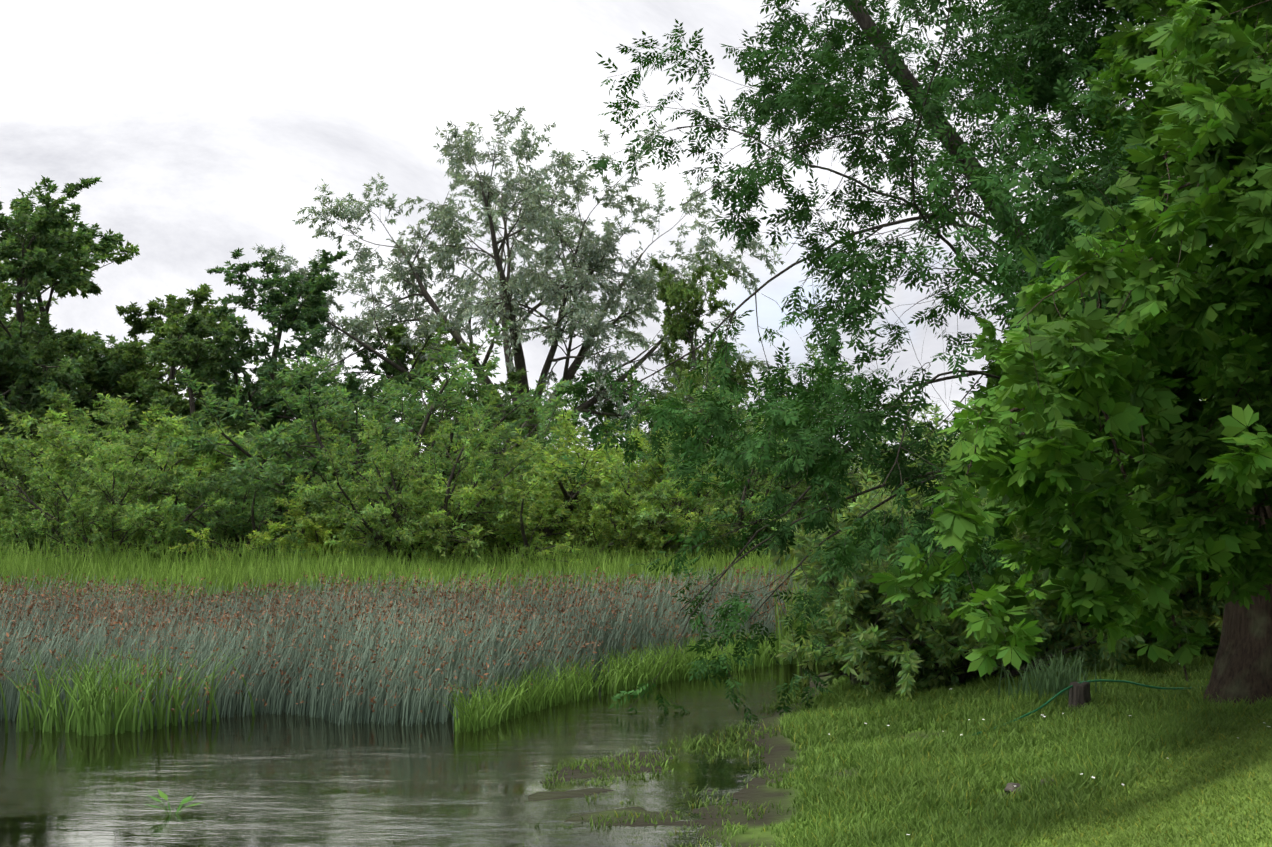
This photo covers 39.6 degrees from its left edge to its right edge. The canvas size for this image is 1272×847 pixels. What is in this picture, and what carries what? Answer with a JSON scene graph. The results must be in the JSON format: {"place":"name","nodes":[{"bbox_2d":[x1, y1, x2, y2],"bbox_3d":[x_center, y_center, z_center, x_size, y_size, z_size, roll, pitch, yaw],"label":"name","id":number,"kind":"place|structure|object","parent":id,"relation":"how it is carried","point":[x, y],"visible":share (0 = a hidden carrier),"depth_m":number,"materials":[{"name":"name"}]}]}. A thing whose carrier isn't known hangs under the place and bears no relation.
{"place":"outdoors","nodes":[
{"label":"outdoors","id":0,"kind":"place"},
{"bbox_2d":[0,491,20,545],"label":"willow bush","id":1,"kind":"object","parent":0,"point":[2,508],"depth_m":44.70,"materials":[{"name":"green plant"}]},
{"bbox_2d":[0,353,29,476],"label":"tree","id":2,"kind":"object","parent":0,"point":[6,384],"depth_m":51.90,"materials":[{"name":"green plant"}]},
{"bbox_2d":[0,388,40,471],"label":"tree","id":3,"kind":"object","parent":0,"point":[28,389],"depth_m":52.51,"materials":[{"name":"green plant"}]},
{"bbox_2d":[0,298,64,390],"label":"tree","id":4,"kind":"object","parent":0,"point":[7,323],"depth_m":58.78,"materials":[{"name":"green plant"}]},
{"bbox_2d":[0,311,138,469],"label":"tree","id":5,"kind":"object","parent":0,"point":[52,348],"depth_m":51.09,"materials":[{"name":"green plant"}]},
{"bbox_2d":[0,174,207,438],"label":"tree","id":6,"kind":"object","parent":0,"point":[46,252],"depth_m":50.88,"materials":[{"name":"green plant"}]},
{"bbox_2d":[0,195,216,399],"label":"tree","id":7,"kind":"object","parent":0,"point":[84,288],"depth_m":57.74,"materials":[{"name":"green plant"}]},
{"bbox_2d":[35,329,191,463],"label":"tree","id":8,"kind":"object","parent":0,"point":[86,339],"depth_m":55.58,"materials":[{"name":"green plant"}]},
{"bbox_2d":[56,283,283,542],"bbox_3d":[-14.637,-0.292,54.795,7.628,8.256,6.642,0,-2,5],"label":"tree","id":9,"kind":"object","parent":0,"point":[201,293],"depth_m":53.50,"materials":[{"name":"green plant"}]},
{"bbox_2d":[115,294,293,470],"bbox_3d":[-14.187,-0.193,59.023,6.326,8.177,7.264,1,-2,-34],"label":"tree","id":10,"kind":"object","parent":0,"point":[133,311],"depth_m":58.05,"materials":[{"name":"green plant"}]},
{"bbox_2d":[101,312,309,536],"bbox_3d":[-12.739,0.432,50.556,5.364,6.934,6.160,-1,-2,39],"label":"tree","id":11,"kind":"object","parent":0,"point":[195,343],"depth_m":49.73,"materials":[{"name":"green plant"}]},
{"bbox_2d":[196,372,278,471],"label":"tree","id":12,"kind":"object","parent":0,"point":[229,374],"depth_m":59.52,"materials":[{"name":"green plant"}]},
{"bbox_2d":[170,247,389,466],"bbox_3d":[-10.300,-0.731,52.962,6.373,9.138,8.590,0,-2,14],"label":"tree","id":13,"kind":"object","parent":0,"point":[317,297],"depth_m":51.72,"materials":[{"name":"green plant"}]},
{"bbox_2d":[257,406,348,477],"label":"tree","id":14,"kind":"object","parent":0,"point":[273,421],"depth_m":52.08,"materials":[{"name":"green plant"}]},
{"bbox_2d":[276,361,409,477],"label":"tree","id":15,"kind":"object","parent":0,"point":[347,385],"depth_m":54.65,"materials":[{"name":"green plant"}]},
{"bbox_2d":[342,333,455,467],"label":"tree","id":16,"kind":"object","parent":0,"point":[388,371],"depth_m":58.16,"materials":[{"name":"green plant"}]},
{"bbox_2d":[0,529,822,664],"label":"grass","id":17,"kind":"structure","parent":0,"point":[229,576],"depth_m":39.09,"materials":[{"name":"green plant"}]},
{"bbox_2d":[0,655,829,846],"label":"water","id":18,"kind":"structure","parent":0,"point":[283,779],"depth_m":19.15,"materials":[{"name":"black liquid"}]},
{"bbox_2d":[0,641,254,735],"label":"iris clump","id":19,"kind":"object","parent":18,"relation":"in","point":[88,716],"visible":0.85,"depth_m":22.75,"materials":[{"name":"green plant"}]},
{"bbox_2d":[145,789,202,814],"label":"water plant","id":20,"kind":"object","parent":18,"relation":"on","point":[165,797],"visible":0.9,"depth_m":17.14,"materials":[{"name":"green plant"}]},
{"bbox_2d":[0,564,810,729],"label":"reeds","id":21,"kind":"object","parent":18,"relation":"on","point":[410,703],"visible":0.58,"depth_m":25.48,"materials":[{"name":"grey plant"}]},
{"bbox_2d":[0,563,803,715],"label":"reed flower heads","id":22,"kind":"object","parent":21,"relation":"attached to","point":[77,615],"visible":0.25,"depth_m":29.16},
{"bbox_2d":[427,621,785,732],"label":"sweet grass clumps","id":23,"kind":"object","parent":18,"relation":"on","point":[479,716],"visible":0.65,"depth_m":26.27,"materials":[{"name":"green plant"}]},
{"bbox_2d":[419,410,472,479],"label":"tree","id":24,"kind":"object","parent":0,"point":[449,419],"depth_m":56.95,"materials":[{"name":"green plant"}]},
{"bbox_2d":[348,316,544,485],"bbox_3d":[-5.844,0.155,56.883,5.916,7.354,6.794,-1,-2,24],"label":"tree","id":25,"kind":"object","parent":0,"point":[394,348],"depth_m":57.00,"materials":[{"name":"green plant"}]},
{"bbox_2d":[446,394,537,544],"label":"bush","id":26,"kind":"object","parent":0,"point":[513,415],"depth_m":50.80,"materials":[{"name":"green plant"}]},
{"bbox_2d":[240,106,790,516],"bbox_3d":[-4.027,-3.234,57.477,18.172,14.400,11.674,0,-2,1],"label":"tree","id":27,"kind":"object","parent":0,"point":[589,341],"depth_m":57.83,"materials":[{"name":"green plant"}]},
{"bbox_2d":[0,0,1175,464],"label":"sky","id":28,"kind":"structure","parent":0,"point":[206,127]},
{"bbox_2d":[547,371,641,480],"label":"tree","id":29,"kind":"object","parent":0,"point":[610,409],"depth_m":60.25,"materials":[{"name":"green plant"}]},
{"bbox_2d":[620,434,658,480],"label":"tree","id":30,"kind":"object","parent":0,"point":[645,451],"depth_m":50.09,"materials":[{"name":"green plant"}]},
{"bbox_2d":[621,252,752,446],"bbox_3d":[1.448,-0.587,52.353,3.873,9.024,5.220,-1,-2,22],"label":"tree","id":31,"kind":"object","parent":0,"point":[677,329],"depth_m":52.39,"materials":[{"name":"green plant"}]},
{"bbox_2d":[170,477,1271,846],"bbox_3d":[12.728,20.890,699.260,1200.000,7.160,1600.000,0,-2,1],"label":"ground","id":32,"kind":"structure","parent":0,"point":[752,791],"depth_m":17.31,"materials":[{"name":"green plant"}]},
{"bbox_2d":[0,437,54,501],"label":"willow bush","id":33,"kind":"object","parent":32,"relation":"on","point":[19,456],"depth_m":48.96,"materials":[{"name":"green plant"}]},
{"bbox_2d":[0,456,77,559],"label":"willow bush","id":34,"kind":"object","parent":32,"relation":"on","point":[1,470],"depth_m":48.18,"materials":[{"name":"green plant"}]},
{"bbox_2d":[0,463,164,571],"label":"willow bush","id":35,"kind":"object","parent":32,"relation":"on","point":[30,535],"depth_m":42.91,"materials":[{"name":"green plant"}]},
{"bbox_2d":[0,422,240,570],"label":"willow bush","id":36,"kind":"object","parent":32,"relation":"on","point":[137,514],"depth_m":41.89,"materials":[{"name":"green plant"}]},
{"bbox_2d":[0,387,283,563],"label":"willow bush","id":37,"kind":"object","parent":32,"relation":"on","point":[189,470],"depth_m":45.73,"materials":[{"name":"green plant"}]},
{"bbox_2d":[0,392,392,565],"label":"willow bush","id":38,"kind":"object","parent":32,"relation":"on","point":[50,434],"depth_m":45.76,"materials":[{"name":"green plant"}]},
{"bbox_2d":[144,453,390,568],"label":"willow bush","id":39,"kind":"object","parent":32,"relation":"on","point":[245,514],"depth_m":43.03,"materials":[{"name":"green plant"}]},
{"bbox_2d":[167,473,416,572],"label":"willow bush","id":40,"kind":"object","parent":32,"relation":"on","point":[312,525],"depth_m":42.24,"materials":[{"name":"green plant"}]},
{"bbox_2d":[230,433,377,553],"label":"willow bush","id":41,"kind":"object","parent":32,"relation":"on","point":[301,520],"depth_m":42.79,"materials":[{"name":"green plant"}]},
{"bbox_2d":[153,318,590,563],"bbox_3d":[-5.991,0.727,45.867,11.997,6.810,9.439,2,-2,-42],"label":"willow bush","id":42,"kind":"object","parent":32,"relation":"on","point":[408,406],"depth_m":45.10,"materials":[{"name":"green plant"}]},
{"bbox_2d":[289,390,566,568],"bbox_3d":[-4.839,1.721,42.205,5.978,5.024,6.942,-1,-2,32],"label":"willow bush","id":43,"kind":"object","parent":32,"relation":"on","point":[379,485],"depth_m":41.65,"materials":[{"name":"green plant"}]},
{"bbox_2d":[400,454,718,573],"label":"willow bush","id":44,"kind":"object","parent":32,"relation":"on","point":[513,523],"depth_m":41.86,"materials":[{"name":"green plant"}]},
{"bbox_2d":[426,409,741,558],"bbox_3d":[-1.949,2.108,46.032,9.218,4.780,10.370,-1,-2,28],"label":"willow bush","id":45,"kind":"object","parent":32,"relation":"on","point":[596,481],"depth_m":44.05,"materials":[{"name":"green plant"}]},
{"bbox_2d":[536,425,751,559],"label":"willow bush","id":46,"kind":"object","parent":32,"relation":"on","point":[632,478],"depth_m":46.23,"materials":[{"name":"green plant"}]},
{"bbox_2d":[520,426,790,568],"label":"willow bush","id":47,"kind":"object","parent":32,"relation":"on","point":[643,535],"depth_m":42.02,"materials":[{"name":"green plant"}]},
{"bbox_2d":[581,410,854,564],"bbox_3d":[2.206,1.912,43.493,4.828,4.549,8.231,-4,-5,68],"label":"willow bush","id":48,"kind":"object","parent":32,"relation":"on","point":[667,492],"depth_m":42.80,"materials":[{"name":"green plant"}]},
{"bbox_2d":[641,340,905,565],"bbox_3d":[3.865,0.860,48.079,8.831,6.551,11.224,0,-2,-14],"label":"tree","id":49,"kind":"object","parent":32,"relation":"on","point":[746,429],"depth_m":46.49,"materials":[{"name":"green plant"}]},
{"bbox_2d":[747,433,960,556],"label":"willow bush","id":50,"kind":"object","parent":32,"relation":"on","point":[855,477],"depth_m":43.57,"materials":[{"name":"green plant"}]},
{"bbox_2d":[763,469,985,668],"bbox_3d":[3.895,2.403,27.290,4.031,3.407,6.002,-1,-2,39],"label":"bush","id":51,"kind":"object","parent":32,"relation":"on","point":[801,539],"depth_m":26.30,"materials":[{"name":"green plant"}]},
{"bbox_2d":[776,517,974,695],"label":"bush","id":52,"kind":"object","parent":32,"relation":"on","point":[846,587],"depth_m":24.62,"materials":[{"name":"green plant"}]},
{"bbox_2d":[796,456,969,574],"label":"bush","id":53,"kind":"object","parent":32,"relation":"on","point":[922,479],"depth_m":31.61,"materials":[{"name":"green plant"}]},
{"bbox_2d":[556,0,1212,719],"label":"ash tree","id":54,"kind":"object","parent":32,"relation":"on","point":[1044,94],"depth_m":23.52,"materials":[{"name":"green plant"}]},
{"bbox_2d":[797,396,983,516],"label":"willow bush","id":55,"kind":"object","parent":32,"relation":"on","point":[937,408],"depth_m":48.24,"materials":[{"name":"green plant"}]},
{"bbox_2d":[523,645,1271,846],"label":"bank grass","id":56,"kind":"structure","parent":32,"relation":"on","point":[1095,748],"depth_m":17.23,"materials":[{"name":"green plant"}]},
{"bbox_2d":[906,451,976,505],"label":"bank scrub","id":57,"kind":"object","parent":32,"relation":"on","point":[944,462],"depth_m":34.78,"materials":[{"name":"green plant"}]},
{"bbox_2d":[844,476,1107,647],"bbox_3d":[5.596,2.361,27.586,4.939,3.347,5.160,4,-4,-67],"label":"bush","id":58,"kind":"object","parent":32,"relation":"on","point":[911,492],"depth_m":26.88,"materials":[{"name":"green plant"}]},
{"bbox_2d":[819,510,1146,697],"bbox_3d":[4.760,2.499,24.721,4.265,2.891,4.456,11,-11,-81],"label":"bush","id":59,"kind":"object","parent":32,"relation":"on","point":[873,635],"depth_m":23.73,"materials":[{"name":"green plant"}]},
{"bbox_2d":[1004,782,1025,793],"bbox_3d":[3.510,3.375,16.299,0.214,0.110,0.303,9,-6,23],"label":"stone","id":60,"kind":"object","parent":32,"relation":"on","point":[1009,787],"visible":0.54,"depth_m":16.23,"materials":[{"name":"grey stone"}]},
{"bbox_2d":[838,484,1193,673],"bbox_3d":[5.935,1.990,25.336,6.002,3.407,4.031,0,-2,9],"label":"bush","id":61,"kind":"object","parent":32,"relation":"on","point":[1052,606],"depth_m":24.31,"materials":[{"name":"green plant"}]},
{"bbox_2d":[998,647,1101,703],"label":"clump","id":62,"kind":"object","parent":32,"relation":"on","point":[1052,683],"visible":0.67,"depth_m":21.62,"materials":[{"name":"green plant"}]},
{"bbox_2d":[865,663,1269,834],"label":"daisies","id":63,"kind":"object","parent":32,"relation":"on","point":[1045,716],"visible":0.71,"depth_m":16.22,"materials":[{"name":"white plant"}]},
{"bbox_2d":[868,0,1271,704],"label":"maple tree","id":64,"kind":"object","parent":32,"relation":"on","point":[1216,326],"depth_m":14.31,"materials":[{"name":"green plant"}]},
{"bbox_2d":[1067,681,1090,710],"bbox_3d":[5.233,3.220,20.785,0.326,0.371,0.307,0,-2,1],"label":"stump","id":65,"kind":"object","parent":32,"relation":"on","point":[1079,693],"visible":0.79,"depth_m":20.71,"materials":[{"name":"brown wood"}]},
{"bbox_2d":[968,679,1206,736],"bbox_3d":[5.508,3.294,20.718,4.292,0.553,0.386,1,-2,-23],"label":"garden hose","id":66,"kind":"object","parent":32,"relation":"on","point":[1089,681],"visible":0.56,"depth_m":20.85,"materials":[{"name":"green"}]},
{"bbox_2d":[1024,521,1227,658],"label":"bush","id":67,"kind":"object","parent":32,"relation":"on","point":[1189,600],"depth_m":24.22,"materials":[{"name":"green plant"}]},
{"bbox_2d":[1165,496,1227,656],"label":"bush","id":68,"kind":"object","parent":32,"relation":"on","point":[1216,622],"depth_m":24.21,"materials":[{"name":"green plant"}]}
]}

